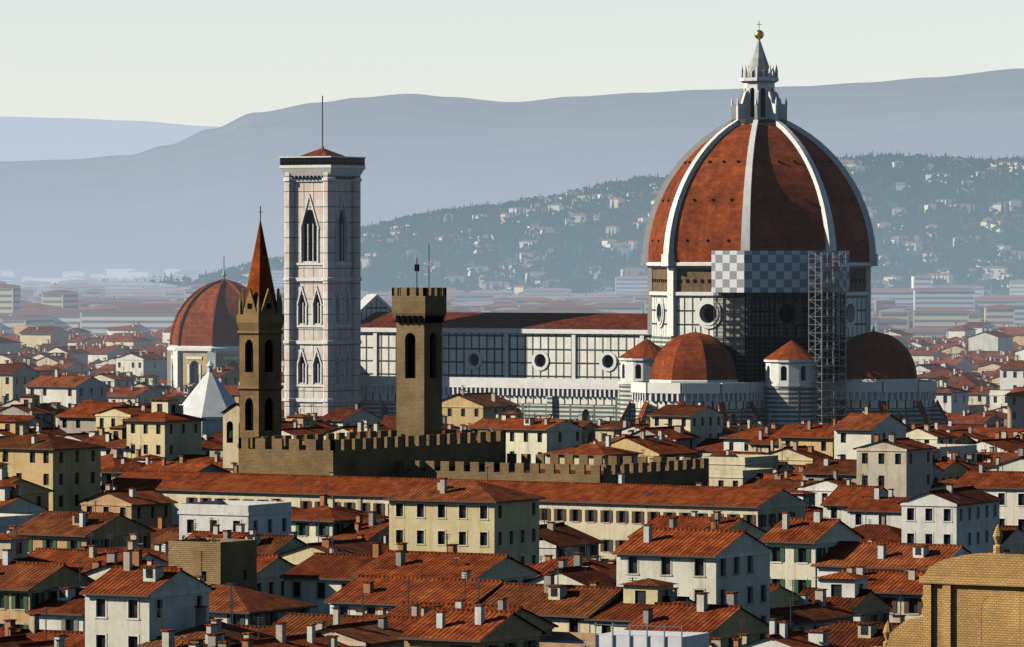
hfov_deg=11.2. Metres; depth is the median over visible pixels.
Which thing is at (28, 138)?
hill ridge
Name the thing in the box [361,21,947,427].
duomo
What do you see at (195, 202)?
hill ridge
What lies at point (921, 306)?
city blocks
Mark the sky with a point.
(216, 63)
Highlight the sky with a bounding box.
[0,0,1023,126]
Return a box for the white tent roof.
[182,361,235,436]
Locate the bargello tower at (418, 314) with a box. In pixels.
[392,258,446,446]
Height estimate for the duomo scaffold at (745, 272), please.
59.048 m
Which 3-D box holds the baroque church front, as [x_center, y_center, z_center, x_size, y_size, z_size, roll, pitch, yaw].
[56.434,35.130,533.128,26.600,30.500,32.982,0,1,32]
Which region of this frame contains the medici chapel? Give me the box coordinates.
[167,271,246,387]
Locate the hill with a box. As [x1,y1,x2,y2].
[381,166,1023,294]
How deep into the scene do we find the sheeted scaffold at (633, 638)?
502.90 m
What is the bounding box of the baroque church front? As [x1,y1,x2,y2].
[873,525,1023,646]
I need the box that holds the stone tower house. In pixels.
[168,535,256,590]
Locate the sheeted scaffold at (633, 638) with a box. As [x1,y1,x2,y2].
[595,622,708,646]
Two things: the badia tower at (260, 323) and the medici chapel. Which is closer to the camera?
the badia tower at (260, 323)
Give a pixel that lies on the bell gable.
(231, 424)
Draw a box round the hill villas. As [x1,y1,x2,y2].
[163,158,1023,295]
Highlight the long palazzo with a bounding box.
[101,461,808,560]
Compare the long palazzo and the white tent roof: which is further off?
the white tent roof
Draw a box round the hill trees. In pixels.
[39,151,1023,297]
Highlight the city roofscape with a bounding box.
[0,320,1023,646]
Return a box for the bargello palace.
[238,429,708,485]
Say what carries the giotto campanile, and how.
on the ground
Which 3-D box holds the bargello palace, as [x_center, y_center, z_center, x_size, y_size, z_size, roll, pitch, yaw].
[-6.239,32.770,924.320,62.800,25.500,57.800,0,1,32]
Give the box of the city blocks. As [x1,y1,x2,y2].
[0,267,1023,336]
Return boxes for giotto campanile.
[279,96,365,420]
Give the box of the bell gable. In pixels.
[221,403,239,467]
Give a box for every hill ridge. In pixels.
[0,68,1023,276]
[0,117,218,160]
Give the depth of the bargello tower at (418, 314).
958.13 m
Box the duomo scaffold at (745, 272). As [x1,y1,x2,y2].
[711,251,848,423]
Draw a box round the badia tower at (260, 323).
[237,206,283,447]
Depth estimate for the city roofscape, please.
740.20 m
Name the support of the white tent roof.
on the ground

